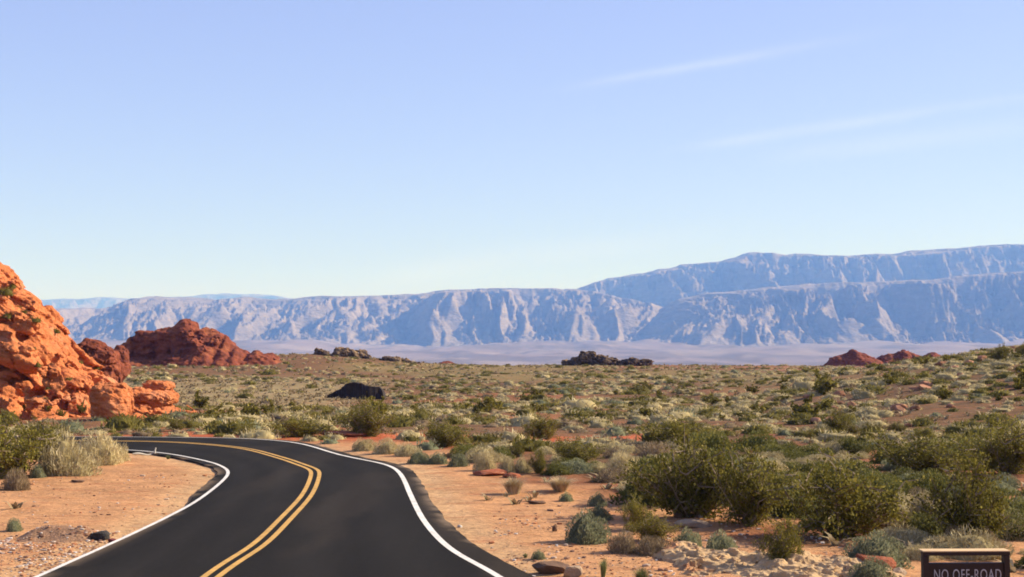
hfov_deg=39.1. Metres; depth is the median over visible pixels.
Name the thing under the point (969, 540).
dry shrub
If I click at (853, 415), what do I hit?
olive shrub
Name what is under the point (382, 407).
creosote bush
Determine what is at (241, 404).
olive shrub
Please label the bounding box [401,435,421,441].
olive shrub
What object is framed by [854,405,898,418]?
dry shrub
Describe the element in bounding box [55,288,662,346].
mountains
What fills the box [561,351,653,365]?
rock ledge
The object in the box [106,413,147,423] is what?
olive shrub
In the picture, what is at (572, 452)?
creosote bush
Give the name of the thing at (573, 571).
rock
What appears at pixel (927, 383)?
boulder
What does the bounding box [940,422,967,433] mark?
olive shrub
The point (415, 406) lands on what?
creosote bush
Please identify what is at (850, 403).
boulder
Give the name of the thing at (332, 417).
creosote bush
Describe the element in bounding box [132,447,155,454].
dead branch
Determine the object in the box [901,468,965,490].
olive shrub
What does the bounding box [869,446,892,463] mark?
olive shrub
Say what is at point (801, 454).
olive shrub
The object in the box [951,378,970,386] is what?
dry shrub
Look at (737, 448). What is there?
olive shrub
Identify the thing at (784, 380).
creosote bush
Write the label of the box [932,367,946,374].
olive shrub
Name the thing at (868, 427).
creosote bush
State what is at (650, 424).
olive shrub
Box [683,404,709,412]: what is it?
dry shrub
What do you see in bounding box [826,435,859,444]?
olive shrub
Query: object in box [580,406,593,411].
sage shrub
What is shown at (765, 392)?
dry shrub
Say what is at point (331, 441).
sage shrub
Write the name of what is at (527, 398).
creosote bush
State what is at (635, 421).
sage shrub
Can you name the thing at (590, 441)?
dry shrub
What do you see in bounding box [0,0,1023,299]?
sky
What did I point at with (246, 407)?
creosote bush
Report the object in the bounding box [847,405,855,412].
creosote bush
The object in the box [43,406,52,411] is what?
creosote bush
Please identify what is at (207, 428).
olive shrub
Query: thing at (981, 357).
boulder
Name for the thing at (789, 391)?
scrub
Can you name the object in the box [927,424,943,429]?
dry shrub
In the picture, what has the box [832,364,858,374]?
olive shrub
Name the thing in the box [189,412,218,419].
olive shrub
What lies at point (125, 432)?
grey shrub
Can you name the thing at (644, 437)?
olive shrub
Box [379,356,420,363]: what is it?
rock crag
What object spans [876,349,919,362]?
rock dome
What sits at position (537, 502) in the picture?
rock
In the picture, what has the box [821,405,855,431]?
creosote bush
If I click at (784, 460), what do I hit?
dry shrub
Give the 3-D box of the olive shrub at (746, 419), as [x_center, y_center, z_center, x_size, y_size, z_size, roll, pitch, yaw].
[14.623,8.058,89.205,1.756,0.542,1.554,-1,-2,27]
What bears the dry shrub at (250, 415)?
on the ground at (456, 497)
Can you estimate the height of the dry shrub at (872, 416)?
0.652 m
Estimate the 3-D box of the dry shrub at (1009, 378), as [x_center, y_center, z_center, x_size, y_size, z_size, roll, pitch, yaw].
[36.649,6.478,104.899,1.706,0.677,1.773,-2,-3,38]
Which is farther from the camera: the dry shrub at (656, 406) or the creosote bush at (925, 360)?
the creosote bush at (925, 360)
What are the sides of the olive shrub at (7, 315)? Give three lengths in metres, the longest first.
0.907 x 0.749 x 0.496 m
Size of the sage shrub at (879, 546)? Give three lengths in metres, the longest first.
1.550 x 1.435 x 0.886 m
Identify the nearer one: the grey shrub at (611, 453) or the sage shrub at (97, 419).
the grey shrub at (611, 453)
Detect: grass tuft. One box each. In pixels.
[496,474,530,494]
[542,475,579,491]
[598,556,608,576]
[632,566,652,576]
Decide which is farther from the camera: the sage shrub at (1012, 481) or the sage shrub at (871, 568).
the sage shrub at (1012, 481)
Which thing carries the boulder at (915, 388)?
on the ground at (456, 497)
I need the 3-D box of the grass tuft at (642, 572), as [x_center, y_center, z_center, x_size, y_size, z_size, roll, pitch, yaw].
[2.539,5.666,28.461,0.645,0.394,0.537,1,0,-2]
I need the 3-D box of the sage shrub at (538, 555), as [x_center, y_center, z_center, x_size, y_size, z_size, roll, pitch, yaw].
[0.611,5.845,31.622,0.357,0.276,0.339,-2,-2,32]
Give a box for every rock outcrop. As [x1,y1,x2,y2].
[0,262,196,419]
[77,338,127,382]
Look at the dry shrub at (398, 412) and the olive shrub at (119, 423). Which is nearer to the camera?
the olive shrub at (119, 423)
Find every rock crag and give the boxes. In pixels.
[313,347,329,355]
[330,347,354,356]
[351,349,371,358]
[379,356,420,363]
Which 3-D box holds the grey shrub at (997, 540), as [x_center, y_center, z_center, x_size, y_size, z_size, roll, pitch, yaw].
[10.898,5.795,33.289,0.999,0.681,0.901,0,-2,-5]
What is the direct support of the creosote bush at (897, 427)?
on the ground at (456, 497)
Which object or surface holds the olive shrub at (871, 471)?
on the ground at (456, 497)
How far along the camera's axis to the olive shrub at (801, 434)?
73.72 m
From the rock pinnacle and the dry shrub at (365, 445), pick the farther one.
the rock pinnacle
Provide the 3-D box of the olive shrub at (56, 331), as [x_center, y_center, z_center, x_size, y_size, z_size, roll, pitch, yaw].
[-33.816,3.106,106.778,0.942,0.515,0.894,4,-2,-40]
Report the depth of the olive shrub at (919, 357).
174.24 m
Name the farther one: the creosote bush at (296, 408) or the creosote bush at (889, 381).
the creosote bush at (889, 381)
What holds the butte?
on the ground at (456, 497)
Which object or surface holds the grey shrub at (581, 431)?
on the ground at (456, 497)
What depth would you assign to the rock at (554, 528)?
36.04 m
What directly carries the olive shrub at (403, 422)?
on the ground at (456, 497)
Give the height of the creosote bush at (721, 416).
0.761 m
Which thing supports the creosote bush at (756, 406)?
on the ground at (456, 497)
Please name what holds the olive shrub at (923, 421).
on the ground at (456, 497)
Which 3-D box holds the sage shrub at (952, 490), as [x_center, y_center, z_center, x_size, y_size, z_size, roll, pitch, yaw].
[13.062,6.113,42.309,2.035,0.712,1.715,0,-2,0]
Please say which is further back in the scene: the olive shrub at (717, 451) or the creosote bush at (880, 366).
the creosote bush at (880, 366)
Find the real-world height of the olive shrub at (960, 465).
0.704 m
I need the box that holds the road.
[15,436,532,576]
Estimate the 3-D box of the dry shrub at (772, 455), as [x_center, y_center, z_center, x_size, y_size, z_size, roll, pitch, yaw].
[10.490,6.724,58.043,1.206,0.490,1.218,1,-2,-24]
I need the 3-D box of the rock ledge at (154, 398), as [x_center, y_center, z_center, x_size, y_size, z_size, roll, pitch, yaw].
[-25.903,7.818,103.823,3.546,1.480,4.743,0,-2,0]
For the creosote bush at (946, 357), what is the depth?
147.22 m
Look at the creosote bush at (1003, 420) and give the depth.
74.75 m
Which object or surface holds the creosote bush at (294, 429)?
on the ground at (456, 497)
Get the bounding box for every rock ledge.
[131,387,179,407]
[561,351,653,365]
[651,541,905,576]
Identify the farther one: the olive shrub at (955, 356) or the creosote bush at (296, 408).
the olive shrub at (955, 356)
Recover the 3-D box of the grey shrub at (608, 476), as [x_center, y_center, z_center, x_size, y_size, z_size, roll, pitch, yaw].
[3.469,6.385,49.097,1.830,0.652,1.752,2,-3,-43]
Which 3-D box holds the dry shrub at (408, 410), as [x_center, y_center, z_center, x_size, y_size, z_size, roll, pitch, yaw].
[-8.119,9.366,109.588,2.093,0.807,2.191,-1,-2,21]
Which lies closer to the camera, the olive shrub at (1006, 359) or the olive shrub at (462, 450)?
the olive shrub at (462, 450)
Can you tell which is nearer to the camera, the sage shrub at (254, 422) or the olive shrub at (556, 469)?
the olive shrub at (556, 469)
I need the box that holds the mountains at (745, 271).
[578,244,1023,306]
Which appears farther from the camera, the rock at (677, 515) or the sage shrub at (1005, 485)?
the sage shrub at (1005, 485)
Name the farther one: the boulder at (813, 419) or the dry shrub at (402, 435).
the boulder at (813, 419)
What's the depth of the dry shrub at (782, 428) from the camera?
78.79 m
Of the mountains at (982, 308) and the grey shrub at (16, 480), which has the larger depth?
the mountains at (982, 308)
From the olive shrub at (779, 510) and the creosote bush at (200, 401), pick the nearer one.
the olive shrub at (779, 510)
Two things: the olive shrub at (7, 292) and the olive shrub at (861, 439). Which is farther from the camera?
the olive shrub at (7, 292)
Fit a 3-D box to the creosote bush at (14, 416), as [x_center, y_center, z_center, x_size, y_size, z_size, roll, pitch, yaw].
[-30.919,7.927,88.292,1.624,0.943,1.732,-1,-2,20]
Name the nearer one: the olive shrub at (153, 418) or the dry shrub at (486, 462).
the dry shrub at (486, 462)
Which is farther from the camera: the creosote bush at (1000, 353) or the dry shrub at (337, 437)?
the creosote bush at (1000, 353)
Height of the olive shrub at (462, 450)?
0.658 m
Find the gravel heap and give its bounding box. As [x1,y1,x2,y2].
[15,525,93,542]
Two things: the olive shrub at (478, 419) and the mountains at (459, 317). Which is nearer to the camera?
the olive shrub at (478, 419)
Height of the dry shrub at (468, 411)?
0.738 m
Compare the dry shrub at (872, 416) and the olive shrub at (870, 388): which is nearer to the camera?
the dry shrub at (872, 416)
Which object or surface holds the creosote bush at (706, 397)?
on the ground at (456, 497)
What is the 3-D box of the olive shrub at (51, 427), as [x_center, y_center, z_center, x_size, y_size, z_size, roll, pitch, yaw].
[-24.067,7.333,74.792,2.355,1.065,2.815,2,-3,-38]
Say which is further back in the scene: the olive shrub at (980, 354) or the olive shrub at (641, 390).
the olive shrub at (641, 390)
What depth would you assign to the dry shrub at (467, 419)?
92.11 m
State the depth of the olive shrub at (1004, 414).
82.54 m
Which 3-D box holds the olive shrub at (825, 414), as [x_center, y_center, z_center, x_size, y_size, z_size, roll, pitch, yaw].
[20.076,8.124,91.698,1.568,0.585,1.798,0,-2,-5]
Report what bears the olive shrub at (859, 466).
on the ground at (456, 497)
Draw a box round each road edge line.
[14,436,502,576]
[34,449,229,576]
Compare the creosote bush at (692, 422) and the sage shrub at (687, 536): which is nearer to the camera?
the sage shrub at (687, 536)
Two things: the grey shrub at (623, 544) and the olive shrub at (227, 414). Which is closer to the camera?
the grey shrub at (623, 544)
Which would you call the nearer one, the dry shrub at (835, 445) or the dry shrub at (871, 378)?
the dry shrub at (835, 445)
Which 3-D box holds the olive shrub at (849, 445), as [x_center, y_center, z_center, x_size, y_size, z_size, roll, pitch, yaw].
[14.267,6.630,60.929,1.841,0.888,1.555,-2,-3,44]
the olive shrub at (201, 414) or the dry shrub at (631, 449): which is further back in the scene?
the olive shrub at (201, 414)
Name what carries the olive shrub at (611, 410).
on the ground at (456, 497)
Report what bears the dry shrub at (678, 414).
on the ground at (456, 497)
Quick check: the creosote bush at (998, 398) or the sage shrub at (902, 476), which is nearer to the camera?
the sage shrub at (902, 476)
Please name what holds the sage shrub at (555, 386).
on the ground at (456, 497)
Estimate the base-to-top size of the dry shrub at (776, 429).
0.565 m
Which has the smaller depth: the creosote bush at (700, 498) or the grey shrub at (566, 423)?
the creosote bush at (700, 498)
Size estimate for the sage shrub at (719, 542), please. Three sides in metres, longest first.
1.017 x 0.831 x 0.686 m
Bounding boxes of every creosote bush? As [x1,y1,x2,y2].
[0,409,25,425]
[0,411,63,478]
[2,411,20,422]
[12,414,77,458]
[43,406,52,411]
[55,407,65,416]
[77,399,86,413]
[163,418,187,430]
[193,390,209,408]
[203,403,224,414]
[237,423,254,432]
[240,403,259,414]
[240,403,259,415]
[258,411,340,437]
[261,399,274,415]
[287,405,305,412]
[319,413,343,424]
[333,395,397,436]
[360,396,377,408]
[369,400,388,414]
[409,403,418,409]
[416,418,473,447]
[452,400,472,408]
[470,397,495,412]
[484,394,496,403]
[487,400,500,409]
[493,401,507,409]
[508,442,525,456]
[518,392,532,400]
[520,412,562,438]
[526,447,546,473]
[527,387,539,394]
[528,401,548,412]
[547,435,606,462]
[613,416,770,518]
[615,490,660,530]
[622,508,682,541]
[635,411,727,445]
[638,404,656,416]
[641,382,654,389]
[685,416,707,429]
[702,393,713,401]
[702,439,803,527]
[709,394,721,404]
[718,411,725,418]
[743,384,760,392]
[749,400,765,411]
[751,513,805,559]
[766,440,928,540]
[779,383,790,389]
[780,394,791,399]
[781,374,788,383]
[790,393,820,416]
[806,427,821,438]
[812,368,837,394]
[813,397,837,409]
[820,399,832,410]
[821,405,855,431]
[842,422,860,434]
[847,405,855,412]
[858,489,877,508]
[859,422,882,431]
[864,362,876,367]
[865,429,983,474]
[877,364,884,370]
[882,372,899,384]
[884,421,908,431]
[896,371,913,377]
[903,448,1013,537]
[911,354,936,364]
[911,423,935,438]
[938,385,953,399]
[941,355,951,360]
[947,411,1023,474]
[979,415,1019,426]
[990,342,1010,360]
[995,393,1002,400]
[1009,349,1023,358]
[1012,377,1023,388]
[1014,342,1023,354]
[1015,367,1023,382]
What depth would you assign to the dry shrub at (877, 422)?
81.35 m
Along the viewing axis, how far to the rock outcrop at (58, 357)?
102.46 m
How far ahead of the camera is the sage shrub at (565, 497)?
42.79 m
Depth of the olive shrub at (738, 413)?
102.06 m
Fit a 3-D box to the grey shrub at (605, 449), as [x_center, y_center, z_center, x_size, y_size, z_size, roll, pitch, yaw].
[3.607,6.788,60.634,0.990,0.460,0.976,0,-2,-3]
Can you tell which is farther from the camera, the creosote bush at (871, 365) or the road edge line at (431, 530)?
the creosote bush at (871, 365)
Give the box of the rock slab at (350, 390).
[325,382,385,399]
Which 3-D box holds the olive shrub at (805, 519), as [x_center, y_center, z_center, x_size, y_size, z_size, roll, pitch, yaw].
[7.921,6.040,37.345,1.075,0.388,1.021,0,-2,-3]
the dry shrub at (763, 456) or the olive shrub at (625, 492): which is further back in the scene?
the dry shrub at (763, 456)
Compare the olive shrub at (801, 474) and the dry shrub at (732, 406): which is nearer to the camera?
the olive shrub at (801, 474)
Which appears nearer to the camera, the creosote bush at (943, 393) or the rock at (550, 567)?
the rock at (550, 567)
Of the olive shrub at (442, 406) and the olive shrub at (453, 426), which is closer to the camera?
the olive shrub at (453, 426)
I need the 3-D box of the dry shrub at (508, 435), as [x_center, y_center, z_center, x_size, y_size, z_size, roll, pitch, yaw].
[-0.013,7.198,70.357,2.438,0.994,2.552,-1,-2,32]
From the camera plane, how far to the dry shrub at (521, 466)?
51.73 m
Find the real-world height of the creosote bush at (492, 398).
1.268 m
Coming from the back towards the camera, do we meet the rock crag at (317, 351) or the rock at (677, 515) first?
the rock crag at (317, 351)
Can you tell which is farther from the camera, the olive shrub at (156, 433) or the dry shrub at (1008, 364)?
the dry shrub at (1008, 364)
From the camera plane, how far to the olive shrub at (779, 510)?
38.94 m
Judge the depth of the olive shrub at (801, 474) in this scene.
45.76 m
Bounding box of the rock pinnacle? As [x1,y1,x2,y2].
[114,345,130,374]
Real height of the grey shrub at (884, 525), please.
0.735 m
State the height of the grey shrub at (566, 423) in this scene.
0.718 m
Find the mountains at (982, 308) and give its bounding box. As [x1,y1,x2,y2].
[641,271,1023,346]
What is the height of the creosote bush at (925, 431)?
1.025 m
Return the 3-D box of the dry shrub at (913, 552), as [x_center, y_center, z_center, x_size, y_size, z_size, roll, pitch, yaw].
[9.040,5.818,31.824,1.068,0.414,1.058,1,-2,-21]
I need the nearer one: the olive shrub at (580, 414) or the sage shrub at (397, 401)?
the olive shrub at (580, 414)
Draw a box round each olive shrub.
[0,286,14,295]
[0,313,12,318]
[28,315,41,322]
[29,420,74,433]
[54,327,60,333]
[97,411,152,430]
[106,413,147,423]
[138,424,163,431]
[141,430,162,436]
[143,413,169,422]
[160,416,180,424]
[178,416,208,427]
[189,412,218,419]
[199,418,242,432]
[207,418,263,434]
[215,408,233,417]
[234,402,252,407]
[236,392,254,398]
[285,403,311,410]
[306,412,331,418]
[309,402,335,411]
[384,412,414,427]
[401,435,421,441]
[410,409,439,417]
[411,410,434,419]
[412,416,434,421]
[416,399,440,404]
[427,421,466,433]
[429,404,449,407]
[442,414,468,424]
[449,443,484,457]
[454,435,477,445]
[454,440,480,448]
[465,398,478,402]
[468,432,505,443]
[469,415,490,421]
[488,445,517,458]
[501,433,552,451]
[511,405,539,415]
[529,392,554,399]
[539,399,563,406]
[540,461,573,475]
[551,457,584,463]
[559,387,577,392]
[560,408,593,418]
[591,410,618,419]
[602,407,619,412]
[607,451,724,508]
[611,424,633,433]
[624,381,653,394]
[628,398,652,405]
[632,423,667,444]
[638,393,653,398]
[643,420,660,427]
[656,394,668,399]
[688,430,729,449]
[695,404,722,415]
[697,446,736,456]
[714,449,743,463]
[720,442,751,453]
[722,427,736,435]
[728,409,753,416]
[732,429,777,452]
[735,414,759,421]
[737,420,776,434]
[753,442,800,457]
[755,412,785,419]
[767,469,818,485]
[768,489,822,519]
[773,409,790,414]
[781,411,822,419]
[782,441,807,449]
[782,461,801,469]
[783,415,812,424]
[785,449,822,459]
[786,429,808,437]
[791,461,821,475]
[793,443,834,456]
[796,515,817,527]
[800,366,816,372]
[810,426,851,438]
[819,412,836,417]
[820,459,881,473]
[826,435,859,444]
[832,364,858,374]
[837,435,872,454]
[840,410,859,421]
[853,468,899,485]
[854,435,871,441]
[855,383,889,392]
[856,426,890,436]
[858,472,916,497]
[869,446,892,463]
[879,368,909,377]
[880,466,921,477]
[894,375,917,383]
[899,378,918,384]
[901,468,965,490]
[902,508,950,536]
[908,414,938,426]
[911,354,929,360]
[914,371,932,378]
[914,397,935,403]
[916,472,965,492]
[928,387,950,395]
[928,437,971,460]
[930,378,954,385]
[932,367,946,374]
[935,431,965,440]
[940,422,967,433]
[942,457,972,470]
[944,352,962,358]
[951,417,987,426]
[951,436,983,447]
[959,427,981,436]
[959,478,1020,508]
[963,424,1008,438]
[964,365,980,371]
[968,387,989,395]
[970,351,992,356]
[970,412,989,420]
[982,387,1011,397]
[987,371,1015,378]
[988,412,1012,418]
[996,356,1020,362]
[997,507,1023,540]
[1008,497,1023,511]
[1010,364,1023,370]
[1014,557,1023,568]
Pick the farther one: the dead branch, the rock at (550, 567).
the dead branch
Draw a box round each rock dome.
[821,349,883,365]
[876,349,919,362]
[923,352,939,357]
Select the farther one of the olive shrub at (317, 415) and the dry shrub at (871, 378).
the dry shrub at (871, 378)
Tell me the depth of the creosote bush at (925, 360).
147.97 m
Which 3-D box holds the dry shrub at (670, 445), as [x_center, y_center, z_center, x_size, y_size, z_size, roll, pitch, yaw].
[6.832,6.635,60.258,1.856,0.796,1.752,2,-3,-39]
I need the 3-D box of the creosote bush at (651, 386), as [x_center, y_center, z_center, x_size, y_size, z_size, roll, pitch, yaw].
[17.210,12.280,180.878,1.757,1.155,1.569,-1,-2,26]
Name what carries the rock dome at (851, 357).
on the ground at (456, 497)
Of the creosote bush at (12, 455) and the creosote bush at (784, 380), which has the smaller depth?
the creosote bush at (12, 455)
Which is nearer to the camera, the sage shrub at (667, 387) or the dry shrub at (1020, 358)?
the dry shrub at (1020, 358)
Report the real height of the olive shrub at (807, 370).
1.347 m
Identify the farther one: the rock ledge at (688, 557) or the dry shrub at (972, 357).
the dry shrub at (972, 357)
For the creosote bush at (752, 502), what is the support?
on the ground at (456, 497)
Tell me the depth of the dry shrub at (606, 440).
64.16 m
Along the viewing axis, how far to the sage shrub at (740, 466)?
50.30 m
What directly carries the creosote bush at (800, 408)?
on the ground at (456, 497)
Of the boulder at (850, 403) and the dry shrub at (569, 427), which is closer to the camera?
the dry shrub at (569, 427)
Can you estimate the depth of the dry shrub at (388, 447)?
60.61 m
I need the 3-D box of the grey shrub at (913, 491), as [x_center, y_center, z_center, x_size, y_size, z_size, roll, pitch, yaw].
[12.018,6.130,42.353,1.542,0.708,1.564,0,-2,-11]
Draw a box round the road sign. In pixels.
[918,548,1009,576]
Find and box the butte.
[121,319,280,366]
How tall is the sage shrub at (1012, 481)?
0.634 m
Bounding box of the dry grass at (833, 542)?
[0,345,1023,576]
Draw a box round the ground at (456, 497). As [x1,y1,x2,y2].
[0,338,1023,576]
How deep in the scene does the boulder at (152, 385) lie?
109.43 m
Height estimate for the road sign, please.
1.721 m
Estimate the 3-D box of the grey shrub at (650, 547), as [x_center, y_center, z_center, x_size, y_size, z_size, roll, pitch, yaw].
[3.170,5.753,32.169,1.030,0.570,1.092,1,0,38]
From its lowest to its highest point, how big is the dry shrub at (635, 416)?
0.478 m
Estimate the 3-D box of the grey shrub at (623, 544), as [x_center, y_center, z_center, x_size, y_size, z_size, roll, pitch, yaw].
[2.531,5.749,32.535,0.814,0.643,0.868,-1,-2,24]
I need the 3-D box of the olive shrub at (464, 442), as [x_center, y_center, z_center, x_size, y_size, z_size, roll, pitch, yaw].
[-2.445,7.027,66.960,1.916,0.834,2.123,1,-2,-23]
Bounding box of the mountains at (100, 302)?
[41,293,292,308]
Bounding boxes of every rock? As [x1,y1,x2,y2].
[90,530,109,540]
[319,431,366,436]
[472,469,506,475]
[503,473,520,477]
[528,501,545,503]
[532,561,569,573]
[552,524,556,531]
[563,565,581,576]
[673,511,685,517]
[674,519,709,527]
[855,553,896,569]
[892,567,906,575]
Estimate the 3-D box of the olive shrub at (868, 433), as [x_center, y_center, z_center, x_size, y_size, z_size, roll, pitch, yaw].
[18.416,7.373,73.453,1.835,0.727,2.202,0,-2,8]
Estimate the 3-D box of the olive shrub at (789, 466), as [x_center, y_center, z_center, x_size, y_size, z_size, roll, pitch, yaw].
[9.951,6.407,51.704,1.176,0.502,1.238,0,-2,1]
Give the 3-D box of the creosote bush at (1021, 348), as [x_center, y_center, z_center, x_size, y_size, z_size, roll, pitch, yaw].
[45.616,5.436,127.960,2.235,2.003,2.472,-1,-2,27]
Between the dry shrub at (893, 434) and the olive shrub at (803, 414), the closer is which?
the dry shrub at (893, 434)
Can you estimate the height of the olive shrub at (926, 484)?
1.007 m
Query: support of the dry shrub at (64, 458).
on the ground at (456, 497)
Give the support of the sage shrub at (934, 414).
on the ground at (456, 497)
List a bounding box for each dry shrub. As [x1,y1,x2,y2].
[36,421,104,476]
[75,430,124,465]
[84,428,107,433]
[118,443,130,460]
[141,425,163,431]
[154,420,169,426]
[164,432,191,436]
[186,415,216,422]
[217,413,246,420]
[233,425,285,438]
[234,412,259,417]
[256,417,281,427]
[267,409,292,417]
[288,412,313,418]
[293,413,341,431]
[299,435,319,441]
[321,432,345,439]
[351,436,376,451]
[372,436,399,454]
[386,408,411,416]
[393,428,422,439]
[394,441,422,456]
[400,408,414,412]
[418,400,434,408]
[433,406,451,413]
[456,408,476,413]
[457,415,472,423]
[464,443,513,462]
[472,450,496,470]
[487,441,509,447]
[497,426,526,442]
[498,456,516,472]
[503,411,540,426]
[515,453,532,472]
[535,445,555,454]
[549,453,564,461]
[557,396,602,408]
[560,424,584,429]
[569,436,601,447]
[584,433,624,444]
[586,416,609,423]
[586,420,613,427]
[591,462,608,472]
[597,442,619,451]
[602,447,641,472]
[611,480,628,490]
[620,445,641,453]
[627,439,648,445]
[628,414,646,418]
[638,404,655,410]
[646,410,676,422]
[647,401,664,409]
[659,439,693,454]
[666,407,694,418]
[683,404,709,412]
[685,414,701,420]
[718,407,744,415]
[727,403,743,407]
[729,394,743,400]
[734,404,749,409]
[740,451,769,458]
[745,420,778,427]
[757,459,789,474]
[759,387,774,394]
[760,451,784,459]
[769,404,787,412]
[770,424,778,431]
[771,455,797,465]
[774,426,793,430]
[777,439,790,444]
[787,378,816,389]
[795,456,814,467]
[800,437,821,442]
[806,453,834,461]
[811,429,858,441]
[812,423,827,429]
[812,441,830,446]
[813,419,831,424]
[820,393,839,398]
[821,438,844,453]
[832,450,855,463]
[849,387,863,394]
[849,451,872,458]
[852,388,874,398]
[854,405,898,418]
[857,413,881,420]
[857,418,890,426]
[863,374,880,379]
[864,521,940,548]
[865,379,886,385]
[873,429,910,441]
[883,399,900,405]
[898,492,916,513]
[900,542,944,561]
[907,488,938,517]
[916,394,939,399]
[917,523,1016,560]
[926,426,944,436]
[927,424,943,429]
[931,371,957,379]
[944,364,964,372]
[948,395,967,400]
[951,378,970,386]
[952,369,968,374]
[956,386,974,393]
[957,425,985,433]
[963,354,977,359]
[987,360,1014,367]
[1004,373,1020,380]
[1006,354,1023,359]
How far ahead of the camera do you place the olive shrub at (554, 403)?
124.13 m
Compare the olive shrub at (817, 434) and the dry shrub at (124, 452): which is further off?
the olive shrub at (817, 434)
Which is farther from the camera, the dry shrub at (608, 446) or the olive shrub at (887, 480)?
the dry shrub at (608, 446)
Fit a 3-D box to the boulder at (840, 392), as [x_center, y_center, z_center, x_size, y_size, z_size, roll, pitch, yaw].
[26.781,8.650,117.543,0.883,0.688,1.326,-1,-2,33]
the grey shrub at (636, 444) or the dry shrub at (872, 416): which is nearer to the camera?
the grey shrub at (636, 444)
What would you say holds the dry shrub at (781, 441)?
on the ground at (456, 497)
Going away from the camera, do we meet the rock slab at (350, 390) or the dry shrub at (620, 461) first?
the dry shrub at (620, 461)
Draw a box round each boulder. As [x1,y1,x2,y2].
[89,381,133,419]
[142,380,174,406]
[810,417,820,423]
[833,390,844,395]
[847,401,857,406]
[890,403,900,409]
[895,405,905,411]
[909,386,919,390]
[910,405,920,410]
[919,381,933,386]
[919,384,930,389]
[935,361,946,365]
[946,404,954,407]
[977,355,986,360]
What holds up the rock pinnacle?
on the ground at (456, 497)
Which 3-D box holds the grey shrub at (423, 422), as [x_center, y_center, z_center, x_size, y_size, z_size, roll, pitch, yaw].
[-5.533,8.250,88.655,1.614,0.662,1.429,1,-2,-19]
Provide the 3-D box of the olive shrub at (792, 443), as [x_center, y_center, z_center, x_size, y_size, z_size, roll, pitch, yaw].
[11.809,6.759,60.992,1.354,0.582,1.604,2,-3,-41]
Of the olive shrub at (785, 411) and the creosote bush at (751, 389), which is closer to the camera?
the olive shrub at (785, 411)
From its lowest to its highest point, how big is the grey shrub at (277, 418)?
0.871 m
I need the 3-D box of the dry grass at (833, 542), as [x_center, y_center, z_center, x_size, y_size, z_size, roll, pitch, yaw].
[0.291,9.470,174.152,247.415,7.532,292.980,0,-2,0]
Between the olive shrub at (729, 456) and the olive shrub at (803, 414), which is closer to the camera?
the olive shrub at (729, 456)
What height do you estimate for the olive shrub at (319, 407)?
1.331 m
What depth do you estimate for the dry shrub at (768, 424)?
80.11 m
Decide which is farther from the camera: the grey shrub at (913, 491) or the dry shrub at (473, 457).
the dry shrub at (473, 457)
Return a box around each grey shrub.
[0,467,30,490]
[36,416,59,421]
[119,429,132,434]
[128,429,155,436]
[176,415,191,420]
[272,412,291,422]
[410,417,433,425]
[432,415,447,422]
[481,428,509,436]
[483,422,502,427]
[503,385,515,388]
[557,419,581,427]
[565,427,590,432]
[589,445,607,453]
[590,467,629,482]
[603,446,626,457]
[607,529,636,554]
[609,422,637,429]
[615,437,635,443]
[626,441,640,447]
[630,533,672,556]
[631,440,676,457]
[721,421,740,427]
[859,507,915,533]
[906,487,929,496]
[944,524,966,541]
[976,527,1005,547]
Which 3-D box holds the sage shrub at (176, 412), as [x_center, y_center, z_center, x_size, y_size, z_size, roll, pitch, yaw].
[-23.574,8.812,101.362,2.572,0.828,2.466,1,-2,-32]
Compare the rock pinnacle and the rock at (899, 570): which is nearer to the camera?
the rock at (899, 570)
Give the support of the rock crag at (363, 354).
on the ground at (456, 497)
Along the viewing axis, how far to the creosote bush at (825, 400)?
103.05 m
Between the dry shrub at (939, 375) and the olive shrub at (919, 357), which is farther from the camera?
the olive shrub at (919, 357)
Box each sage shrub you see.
[6,518,23,531]
[29,464,46,477]
[56,418,90,432]
[91,416,109,420]
[162,408,188,415]
[170,413,184,418]
[239,419,263,428]
[320,437,339,443]
[390,399,403,403]
[407,449,428,463]
[412,438,443,450]
[424,451,448,464]
[446,453,469,466]
[531,398,548,404]
[531,549,545,559]
[546,384,561,387]
[557,389,571,393]
[558,491,572,501]
[560,457,597,473]
[564,507,611,545]
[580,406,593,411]
[586,503,613,520]
[587,492,607,506]
[598,424,630,436]
[603,399,626,404]
[624,418,642,423]
[661,385,671,389]
[669,406,698,415]
[673,525,701,546]
[706,529,737,549]
[733,457,771,473]
[775,429,791,435]
[841,528,913,568]
[846,555,897,576]
[878,458,898,470]
[897,472,922,483]
[929,412,943,417]
[941,485,965,497]
[973,393,985,396]
[986,472,1020,488]
[986,480,1018,495]
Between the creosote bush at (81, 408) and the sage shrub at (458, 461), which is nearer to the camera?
the sage shrub at (458, 461)
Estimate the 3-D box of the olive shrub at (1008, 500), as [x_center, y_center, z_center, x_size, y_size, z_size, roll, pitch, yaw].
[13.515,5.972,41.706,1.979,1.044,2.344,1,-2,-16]
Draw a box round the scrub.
[25,344,1023,491]
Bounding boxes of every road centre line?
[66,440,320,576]
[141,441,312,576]
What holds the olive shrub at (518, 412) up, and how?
on the ground at (456, 497)
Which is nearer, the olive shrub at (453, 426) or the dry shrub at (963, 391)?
the olive shrub at (453, 426)
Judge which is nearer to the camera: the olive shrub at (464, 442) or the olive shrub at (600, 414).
the olive shrub at (464, 442)
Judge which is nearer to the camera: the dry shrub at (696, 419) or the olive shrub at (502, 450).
the olive shrub at (502, 450)

